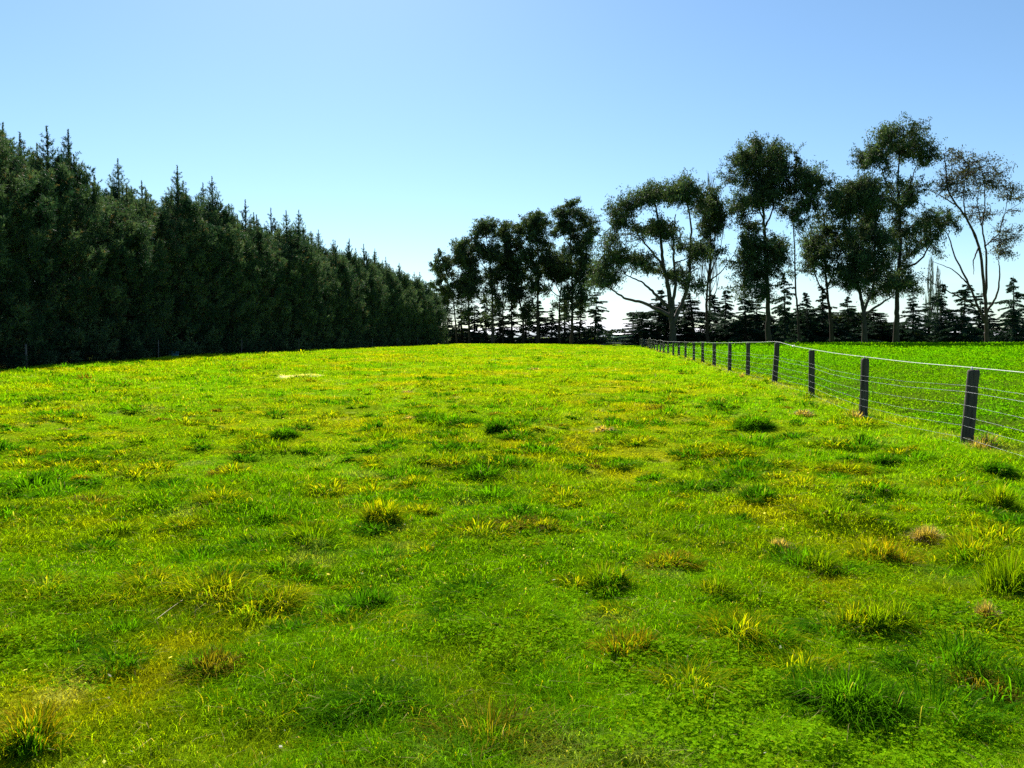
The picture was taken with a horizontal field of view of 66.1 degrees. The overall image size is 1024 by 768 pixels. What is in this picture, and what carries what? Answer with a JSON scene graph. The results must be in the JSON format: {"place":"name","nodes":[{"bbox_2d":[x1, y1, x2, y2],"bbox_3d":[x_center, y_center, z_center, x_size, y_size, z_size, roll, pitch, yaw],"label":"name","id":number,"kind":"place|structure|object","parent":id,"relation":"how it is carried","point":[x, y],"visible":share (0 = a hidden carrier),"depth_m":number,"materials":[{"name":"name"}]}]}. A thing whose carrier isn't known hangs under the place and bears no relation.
{"place":"outdoors","nodes":[
{"label":"outdoors","id":0,"kind":"place"},
{"bbox_2d":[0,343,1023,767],"bbox_3d":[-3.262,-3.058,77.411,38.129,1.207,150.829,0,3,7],"label":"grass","id":1,"kind":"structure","parent":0,"point":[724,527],"depth_m":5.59,"materials":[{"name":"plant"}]},
{"bbox_2d":[0,337,1023,767],"bbox_3d":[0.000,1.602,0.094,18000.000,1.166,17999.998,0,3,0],"label":"ground","id":2,"kind":"structure","parent":0,"point":[370,409],"depth_m":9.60,"materials":[{"name":"plant"}]},
{"bbox_2d":[0,184,18,369],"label":"pine tree","id":3,"kind":"object","parent":2,"relation":"on","point":[11,321],"visible":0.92,"depth_m":37.72,"materials":[{"name":"green plant"}]},
{"bbox_2d":[0,129,55,369],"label":"pine tree","id":4,"kind":"object","parent":2,"relation":"on","point":[16,242],"visible":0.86,"depth_m":39.20,"materials":[{"name":"green plant"}]},
{"bbox_2d":[0,122,81,367],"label":"pine tree","id":5,"kind":"object","parent":2,"relation":"on","point":[42,185],"visible":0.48,"depth_m":41.62,"materials":[{"name":"green plant"}]},
{"bbox_2d":[0,131,91,366],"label":"pine tree","id":6,"kind":"object","parent":2,"relation":"on","point":[22,142],"visible":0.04,"depth_m":45.73,"materials":[{"name":"green plant"}]},
{"bbox_2d":[0,694,101,766],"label":"grass tussock","id":7,"kind":"object","parent":2,"relation":"on","point":[30,734],"depth_m":3.11,"materials":[{"name":"plant"}]},
{"bbox_2d":[0,126,121,365],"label":"pine tree","id":8,"kind":"object","parent":2,"relation":"on","point":[64,176],"visible":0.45,"depth_m":44.08,"materials":[{"name":"green plant"}]},
{"bbox_2d":[34,450,110,464],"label":"grass tussock","id":9,"kind":"object","parent":2,"relation":"on","point":[73,456],"depth_m":10.72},
{"bbox_2d":[25,627,125,665],"bbox_3d":[-2.320,1.384,4.137,0.670,0.120,0.540,0,3,0],"label":"grass tussock","id":10,"kind":"object","parent":2,"relation":"on","point":[74,643],"depth_m":4.17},
{"bbox_2d":[21,128,138,363],"bbox_3d":[-26.395,-7.857,46.921,6.639,14.491,7.282,3,4,38],"label":"pine tree","id":11,"kind":"object","parent":2,"relation":"on","point":[82,177],"visible":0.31,"depth_m":46.56,"materials":[{"name":"green plant"}]},
{"bbox_2d":[66,189,172,362],"bbox_3d":[-25.420,-6.617,49.736,7.074,11.259,7.646,0,3,3],"label":"pine tree","id":12,"kind":"object","parent":2,"relation":"on","point":[132,228],"visible":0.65,"depth_m":49.25,"materials":[{"name":"green plant"}]},
{"bbox_2d":[86,581,161,609],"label":"grass tussock","id":13,"kind":"object","parent":2,"relation":"on","point":[142,595],"depth_m":4.84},
{"bbox_2d":[99,615,153,643],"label":"grass tussock","id":14,"kind":"object","parent":2,"relation":"on","point":[134,625],"depth_m":4.39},
{"bbox_2d":[75,183,180,360],"bbox_3d":[-25.566,-7.133,52.220,6.944,12.396,6.379,3,4,38],"label":"pine tree","id":15,"kind":"object","parent":2,"relation":"on","point":[141,213],"visible":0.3,"depth_m":51.96,"materials":[{"name":"green plant"}]},
{"bbox_2d":[100,158,165,358],"bbox_3d":[-27.791,-8.679,56.080,6.429,14.650,6.417,3,4,40],"label":"pine tree","id":16,"kind":"object","parent":2,"relation":"on","point":[118,188],"visible":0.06,"depth_m":55.41,"materials":[{"name":"green plant"}]},
{"bbox_2d":[107,187,206,360],"bbox_3d":[-24.978,-7.429,54.406,7.074,12.347,7.646,1,4,20],"label":"pine tree","id":17,"kind":"object","parent":2,"relation":"on","point":[174,250],"visible":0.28,"depth_m":54.34,"materials":[{"name":"green plant"}]},
{"bbox_2d":[148,513,215,532],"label":"grass tussock","id":18,"kind":"object","parent":2,"relation":"on","point":[172,521],"depth_m":6.69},
{"bbox_2d":[151,165,227,357],"bbox_3d":[-24.126,-8.672,57.369,6.428,14.410,6.417,-1,4,-18],"label":"pine tree","id":19,"kind":"object","parent":2,"relation":"on","point":[187,206],"visible":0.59,"depth_m":56.73,"materials":[{"name":"green plant"}]},
{"bbox_2d":[136,644,258,686],"bbox_3d":[-1.517,1.368,3.852,0.613,0.167,0.493,-2,4,-32],"label":"grass tussock","id":20,"kind":"object","parent":2,"relation":"on","point":[197,660],"depth_m":3.85,"materials":[{"name":"plant"}]},
{"bbox_2d":[166,199,253,354],"bbox_3d":[-24.044,-7.987,60.303,7.074,12.675,7.646,1,4,23],"label":"pine tree","id":21,"kind":"object","parent":2,"relation":"on","point":[221,235],"visible":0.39,"depth_m":59.81,"materials":[{"name":"green plant"}]},
{"bbox_2d":[181,484,252,507],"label":"grass tussock","id":22,"kind":"object","parent":2,"relation":"on","point":[214,495],"depth_m":7.41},
{"bbox_2d":[181,574,256,603],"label":"grass tussock","id":23,"kind":"object","parent":2,"relation":"on","point":[212,590],"depth_m":4.99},
{"bbox_2d":[183,176,259,353],"bbox_3d":[-23.600,-9.104,62.473,6.417,14.615,6.429,3,4,38],"label":"pine tree","id":24,"kind":"object","parent":2,"relation":"on","point":[225,216],"visible":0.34,"depth_m":62.04,"materials":[{"name":"green plant"}]},
{"bbox_2d":[204,203,272,352],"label":"pine tree","id":25,"kind":"object","parent":2,"relation":"on","point":[255,282],"visible":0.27,"depth_m":64.67,"materials":[{"name":"green plant"}]},
{"bbox_2d":[224,199,283,352],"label":"pine tree","id":26,"kind":"object","parent":2,"relation":"on","point":[260,236],"visible":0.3,"depth_m":67.78,"materials":[{"name":"green plant"}]},
{"bbox_2d":[239,215,300,352],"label":"pine tree","id":27,"kind":"object","parent":2,"relation":"on","point":[282,262],"visible":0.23,"depth_m":70.30,"materials":[{"name":"green plant"}]},
{"bbox_2d":[249,502,296,525],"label":"grass tussock","id":28,"kind":"object","parent":2,"relation":"on","point":[266,512],"depth_m":6.90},
{"bbox_2d":[223,579,328,617],"bbox_3d":[-1.464,1.320,4.944,0.715,0.186,0.755,3,4,37],"label":"grass tussock","id":29,"kind":"object","parent":2,"relation":"on","point":[294,593],"depth_m":4.87,"materials":[{"name":"plant"}]},
{"bbox_2d":[254,230,313,350],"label":"pine tree","id":30,"kind":"object","parent":2,"relation":"on","point":[283,252],"visible":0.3,"depth_m":73.00,"materials":[{"name":"green plant"}]},
{"bbox_2d":[251,617,319,639],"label":"grass tussock","id":31,"kind":"object","parent":2,"relation":"on","point":[285,627],"depth_m":4.41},
{"bbox_2d":[264,210,318,350],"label":"pine tree","id":32,"kind":"object","parent":2,"relation":"on","point":[287,236],"visible":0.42,"depth_m":75.57,"materials":[{"name":"green plant"}]},
{"bbox_2d":[274,221,333,349],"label":"pine tree","id":33,"kind":"object","parent":2,"relation":"on","point":[318,297],"visible":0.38,"depth_m":78.09,"materials":[{"name":"green plant"}]},
{"bbox_2d":[284,210,326,348],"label":"pine tree","id":34,"kind":"object","parent":2,"relation":"on","point":[307,237],"visible":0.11,"depth_m":80.61,"materials":[{"name":"green plant"}]},
{"bbox_2d":[303,245,348,348],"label":"pine tree","id":35,"kind":"object","parent":2,"relation":"on","point":[332,297],"visible":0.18,"depth_m":83.58,"materials":[{"name":"green plant"}]},
{"bbox_2d":[310,248,353,348],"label":"pine tree","id":36,"kind":"object","parent":2,"relation":"on","point":[343,310],"visible":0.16,"depth_m":85.96,"materials":[{"name":"green plant"}]},
{"bbox_2d":[324,239,364,346],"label":"pine tree","id":37,"kind":"object","parent":2,"relation":"on","point":[351,281],"visible":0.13,"depth_m":91.54,"materials":[{"name":"green plant"}]},
{"bbox_2d":[321,240,369,347],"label":"pine tree","id":38,"kind":"object","parent":2,"relation":"on","point":[340,263],"visible":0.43,"depth_m":88.90,"materials":[{"name":"green plant"}]},
{"bbox_2d":[337,250,375,347],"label":"pine tree","id":39,"kind":"object","parent":2,"relation":"on","point":[365,344],"visible":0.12,"depth_m":94.59,"materials":[{"name":"green plant"}]},
{"bbox_2d":[339,238,378,347],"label":"pine tree","id":40,"kind":"object","parent":2,"relation":"on","point":[351,258],"visible":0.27,"depth_m":96.54,"materials":[{"name":"green plant"}]},
{"bbox_2d":[284,669,443,738],"bbox_3d":[-0.609,1.387,3.471,0.750,0.157,0.712,0,3,0],"label":"grass tussock","id":41,"kind":"object","parent":2,"relation":"on","point":[351,697],"depth_m":3.42,"materials":[{"name":"plant"}]},
{"bbox_2d":[326,583,405,614],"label":"grass tussock","id":42,"kind":"object","parent":2,"relation":"on","point":[375,594],"depth_m":4.89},
{"bbox_2d":[353,266,389,346],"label":"pine tree","id":43,"kind":"object","parent":2,"relation":"on","point":[372,285],"visible":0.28,"depth_m":99.57,"materials":[{"name":"green plant"}]},
{"bbox_2d":[357,244,388,346],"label":"pine tree","id":44,"kind":"object","parent":2,"relation":"on","point":[368,265],"visible":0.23,"depth_m":101.99,"materials":[{"name":"green plant"}]},
{"bbox_2d":[363,258,396,346],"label":"pine tree","id":45,"kind":"object","parent":2,"relation":"on","point":[385,310],"visible":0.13,"depth_m":104.91,"materials":[{"name":"green plant"}]},
{"bbox_2d":[351,494,410,525],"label":"grass tussock","id":46,"kind":"object","parent":2,"relation":"on","point":[389,512],"depth_m":6.73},
{"bbox_2d":[369,262,404,345],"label":"pine tree","id":47,"kind":"object","parent":2,"relation":"on","point":[383,279],"visible":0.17,"depth_m":107.45,"materials":[{"name":"green plant"}]},
{"bbox_2d":[378,263,407,346],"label":"pine tree","id":48,"kind":"object","parent":2,"relation":"on","point":[388,275],"visible":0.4,"depth_m":109.78,"materials":[{"name":"green plant"}]},
{"bbox_2d":[386,264,412,345],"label":"pine tree","id":49,"kind":"object","parent":2,"relation":"on","point":[399,290],"visible":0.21,"depth_m":112.83,"materials":[{"name":"green plant"}]},
{"bbox_2d":[394,264,423,345],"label":"pine tree","id":50,"kind":"object","parent":2,"relation":"on","point":[404,279],"visible":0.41,"depth_m":117.81,"materials":[{"name":"green plant"}]},
{"bbox_2d":[409,274,434,344],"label":"pine tree","id":51,"kind":"object","parent":2,"relation":"on","point":[417,283],"visible":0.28,"depth_m":125.83,"materials":[{"name":"green plant"}]},
{"bbox_2d":[398,500,449,517],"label":"grass tussock","id":52,"kind":"object","parent":2,"relation":"on","point":[426,510],"depth_m":7.17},
{"bbox_2d":[405,604,475,630],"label":"grass tussock","id":53,"kind":"object","parent":2,"relation":"on","point":[446,609],"depth_m":4.58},
{"bbox_2d":[425,248,474,343],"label":"eucalyptus tree","id":54,"kind":"object","parent":2,"relation":"on","point":[438,269],"visible":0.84,"depth_m":169.28,"materials":[{"name":"green plant"}]},
{"bbox_2d":[443,308,488,343],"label":"conifer tree","id":55,"kind":"object","parent":2,"relation":"on","point":[459,327],"visible":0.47,"depth_m":175.00,"materials":[{"name":"green plant"}]},
{"bbox_2d":[449,236,493,343],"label":"eucalyptus tree","id":56,"kind":"object","parent":2,"relation":"on","point":[460,251],"visible":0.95,"depth_m":167.26,"materials":[{"name":"green plant"}]},
{"bbox_2d":[462,215,515,342],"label":"eucalyptus tree","id":57,"kind":"object","parent":2,"relation":"on","point":[488,254],"visible":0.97,"depth_m":167.92,"materials":[{"name":"green plant"}]},
{"bbox_2d":[483,218,516,343],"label":"eucalyptus tree","id":58,"kind":"object","parent":2,"relation":"on","point":[505,236],"visible":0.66,"depth_m":170.23,"materials":[{"name":"green plant"}]},
{"bbox_2d":[0,410,1023,767],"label":"clover","id":59,"kind":"object","parent":2,"relation":"on","point":[694,746],"visible":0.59,"depth_m":3.94,"materials":[{"name":"green plant"}]},
{"bbox_2d":[494,299,534,343],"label":"conifer tree","id":60,"kind":"object","parent":2,"relation":"on","point":[511,333],"visible":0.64,"depth_m":177.96,"materials":[{"name":"green plant"}]},
{"bbox_2d":[502,219,541,343],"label":"eucalyptus tree","id":61,"kind":"object","parent":2,"relation":"on","point":[517,293],"visible":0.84,"depth_m":170.15,"materials":[{"name":"green plant"}]},
{"bbox_2d":[516,208,555,343],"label":"eucalyptus tree","id":62,"kind":"object","parent":2,"relation":"on","point":[536,223],"visible":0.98,"depth_m":166.60,"materials":[{"name":"green plant"}]},
{"bbox_2d":[539,240,575,343],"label":"eucalyptus tree","id":63,"kind":"object","parent":2,"relation":"on","point":[557,277],"visible":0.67,"depth_m":168.90,"materials":[{"name":"green plant"}]},
{"bbox_2d":[545,196,605,343],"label":"eucalyptus tree","id":64,"kind":"object","parent":2,"relation":"on","point":[580,247],"visible":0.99,"depth_m":165.73,"materials":[{"name":"green plant"}]},
{"bbox_2d":[566,292,618,343],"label":"conifer tree","id":65,"kind":"object","parent":2,"relation":"on","point":[591,332],"visible":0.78,"depth_m":172.75,"materials":[{"name":"green plant"}]},
{"bbox_2d":[572,555,651,598],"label":"grass tussock","id":66,"kind":"object","parent":2,"relation":"on","point":[605,578],"depth_m":5.21,"materials":[{"name":"plant"}]},
{"bbox_2d":[567,623,669,670],"bbox_3d":[0.585,1.359,4.178,0.568,0.204,0.575,-3,5,-44],"label":"grass tussock","id":67,"kind":"object","parent":2,"relation":"on","point":[615,644],"depth_m":4.13,"materials":[{"name":"plant"}]},
{"bbox_2d":[606,312,663,345],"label":"conifer tree","id":68,"kind":"object","parent":2,"relation":"on","point":[634,328],"visible":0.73,"depth_m":132.41,"materials":[{"name":"green plant"}]},
{"bbox_2d":[582,168,720,344],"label":"eucalyptus tree","id":69,"kind":"object","parent":2,"relation":"on","point":[606,274],"visible":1,"depth_m":125.55,"materials":[{"name":"green plant"}]},
{"bbox_2d":[621,288,684,344],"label":"conifer tree","id":70,"kind":"object","parent":2,"relation":"on","point":[655,314],"visible":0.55,"depth_m":134.69,"materials":[{"name":"green plant"}]},
{"bbox_2d":[632,548,715,573],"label":"grass tussock","id":71,"kind":"object","parent":2,"relation":"on","point":[658,561],"depth_m":5.62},
{"bbox_2d":[656,291,738,343],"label":"conifer tree","id":72,"kind":"object","parent":2,"relation":"on","point":[693,333],"visible":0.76,"depth_m":134.82,"materials":[{"name":"green plant"}]},
{"bbox_2d":[686,183,734,342],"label":"eucalyptus tree","id":73,"kind":"object","parent":2,"relation":"on","point":[714,223],"visible":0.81,"depth_m":128.33,"materials":[{"name":"green plant"}]},
{"bbox_2d":[691,573,746,598],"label":"grass tussock","id":74,"kind":"object","parent":2,"relation":"on","point":[715,586],"depth_m":4.97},
{"bbox_2d":[697,290,746,342],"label":"conifer tree","id":75,"kind":"object","parent":2,"relation":"on","point":[726,306],"visible":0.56,"depth_m":136.35,"materials":[{"name":"green plant"}]},
{"bbox_2d":[712,296,781,342],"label":"conifer tree","id":76,"kind":"object","parent":2,"relation":"on","point":[737,331],"visible":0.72,"depth_m":133.14,"materials":[{"name":"green plant"}]},
{"bbox_2d":[719,414,780,430],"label":"grass tussock","id":77,"kind":"object","parent":2,"relation":"on","point":[751,422],"depth_m":14.52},
{"bbox_2d":[667,603,836,662],"bbox_3d":[1.288,1.333,4.338,1.024,0.227,0.888,0,3,0],"label":"grass tussock","id":78,"kind":"object","parent":2,"relation":"on","point":[737,624],"depth_m":4.29,"materials":[{"name":"plant"}]},
{"bbox_2d":[727,479,783,504],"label":"grass tussock","id":79,"kind":"object","parent":2,"relation":"on","point":[754,491],"depth_m":7.70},
{"bbox_2d":[712,131,807,342],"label":"eucalyptus tree","id":80,"kind":"object","parent":2,"relation":"on","point":[755,161],"visible":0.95,"depth_m":122.86,"materials":[{"name":"green plant"}]},
{"bbox_2d":[770,272,807,342],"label":"conifer tree","id":81,"kind":"object","parent":2,"relation":"on","point":[781,310],"visible":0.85,"depth_m":132.35,"materials":[{"name":"green plant"}]},
{"bbox_2d":[760,155,839,341],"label":"eucalyptus tree","id":82,"kind":"object","parent":2,"relation":"on","point":[810,181],"visible":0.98,"depth_m":120.31,"materials":[{"name":"green plant"}]},
{"bbox_2d":[793,292,827,342],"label":"conifer tree","id":83,"kind":"object","parent":2,"relation":"on","point":[810,322],"visible":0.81,"depth_m":135.41,"materials":[{"name":"green plant"}]},
{"bbox_2d":[782,206,850,342],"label":"eucalyptus tree","id":84,"kind":"object","parent":2,"relation":"on","point":[812,261],"visible":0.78,"depth_m":125.33,"materials":[{"name":"green plant"}]},
{"bbox_2d":[771,542,862,577],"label":"grass tussock","id":85,"kind":"object","parent":2,"relation":"on","point":[815,559],"depth_m":5.63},
{"bbox_2d":[805,284,841,342],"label":"conifer tree","id":86,"kind":"object","parent":2,"relation":"on","point":[824,328],"visible":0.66,"depth_m":138.23,"materials":[{"name":"green plant"}]},
{"bbox_2d":[638,338,1023,455],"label":"wire fence","id":87,"kind":"object","parent":2,"relation":"on","point":[970,408],"visible":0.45,"depth_m":16.78,"materials":[{"name":"black wood"}]},
{"bbox_2d":[646,341,1023,440],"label":"crop","id":88,"kind":"object","parent":2,"relation":"on","point":[876,348],"visible":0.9,"depth_m":36.49,"materials":[{"name":"green plant"}]},
{"bbox_2d":[802,458,895,477],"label":"grass tussock","id":89,"kind":"object","parent":2,"relation":"on","point":[859,469],"depth_m":9.72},
{"bbox_2d":[803,169,903,341],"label":"eucalyptus tree","id":90,"kind":"object","parent":2,"relation":"on","point":[862,197],"visible":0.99,"depth_m":119.05,"materials":[{"name":"green plant"}]},
{"bbox_2d":[826,296,883,342],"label":"conifer tree","id":91,"kind":"object","parent":2,"relation":"on","point":[849,313],"visible":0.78,"depth_m":133.01,"materials":[{"name":"green plant"}]},
{"bbox_2d":[762,655,961,743],"bbox_3d":[1.563,1.379,3.574,0.906,0.259,0.813,0,3,0],"label":"grass tussock","id":92,"kind":"object","parent":2,"relation":"on","point":[820,693],"depth_m":3.52,"materials":[{"name":"plant"}]},
{"bbox_2d":[810,587,938,639],"bbox_3d":[2.050,1.297,4.491,0.718,0.293,0.620,1,4,23],"label":"grass tussock","id":93,"kind":"object","parent":2,"relation":"on","point":[880,619],"depth_m":4.43,"materials":[{"name":"plant"}]},
{"bbox_2d":[855,315,903,342],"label":"conifer tree","id":94,"kind":"object","parent":2,"relation":"on","point":[878,322],"visible":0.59,"depth_m":136.33,"materials":[{"name":"green plant"}]},
{"bbox_2d":[858,451,908,466],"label":"grass tussock","id":95,"kind":"object","parent":2,"relation":"on","point":[884,459],"depth_m":10.21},
{"bbox_2d":[833,533,936,567],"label":"grass tussock","id":96,"kind":"object","parent":2,"relation":"on","point":[883,548],"depth_m":5.88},
{"bbox_2d":[846,111,966,342],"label":"eucalyptus tree","id":97,"kind":"object","parent":2,"relation":"on","point":[890,143],"visible":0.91,"depth_m":122.25,"materials":[{"name":"green plant"}]},
{"bbox_2d":[886,295,935,342],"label":"conifer tree","id":98,"kind":"object","parent":2,"relation":"on","point":[914,322],"visible":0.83,"depth_m":132.37,"materials":[{"name":"green plant"}]},
{"bbox_2d":[897,523,950,546],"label":"grass tussock","id":99,"kind":"object","parent":2,"relation":"on","point":[927,531],"depth_m":6.48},
{"bbox_2d":[915,284,970,342],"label":"conifer tree","id":100,"kind":"object","parent":2,"relation":"on","point":[940,314],"visible":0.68,"depth_m":135.00,"materials":[{"name":"green plant"}]},
{"bbox_2d":[925,284,993,342],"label":"conifer tree","id":101,"kind":"object","parent":2,"relation":"on","point":[963,333],"visible":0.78,"depth_m":132.06,"materials":[{"name":"green plant"}]},
{"bbox_2d":[918,531,1023,568],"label":"grass tussock","id":102,"kind":"object","parent":2,"relation":"on","point":[958,547],"depth_m":5.96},
{"bbox_2d":[921,144,1023,342],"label":"eucalyptus tree","id":103,"kind":"object","parent":2,"relation":"on","point":[961,174],"visible":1,"depth_m":121.62,"materials":[{"name":"green plant"}]},
{"bbox_2d":[933,661,1023,709],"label":"grass tussock","id":104,"kind":"object","parent":2,"relation":"on","point":[975,681],"depth_m":3.75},
{"bbox_2d":[962,547,1023,600],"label":"grass tussock","id":105,"kind":"object","parent":2,"relation":"on","point":[1005,579],"depth_m":4.91,"materials":[{"name":"plant"}]},
{"bbox_2d":[967,481,1023,509],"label":"grass tussock","id":106,"kind":"object","parent":2,"relation":"on","point":[1001,497],"depth_m":7.57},
{"bbox_2d":[971,277,1023,342],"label":"conifer tree","id":107,"kind":"object","parent":2,"relation":"on","point":[1011,333],"visible":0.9,"depth_m":130.04,"materials":[{"name":"green plant"}]},
{"bbox_2d":[977,459,1022,476],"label":"grass tussock","id":108,"kind":"object","parent":2,"relation":"on","point":[998,468],"depth_m":9.65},
{"bbox_2d":[0,0,1023,328],"label":"sky","id":109,"kind":"structure","parent":0,"point":[391,127],"materials":[{"name":"blue"}]},
{"bbox_2d":[470,320,995,336],"bbox_3d":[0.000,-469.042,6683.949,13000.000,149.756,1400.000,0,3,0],"label":"mountains","id":110,"kind":"structure","parent":0,"point":[611,325],"depth_m":6443.57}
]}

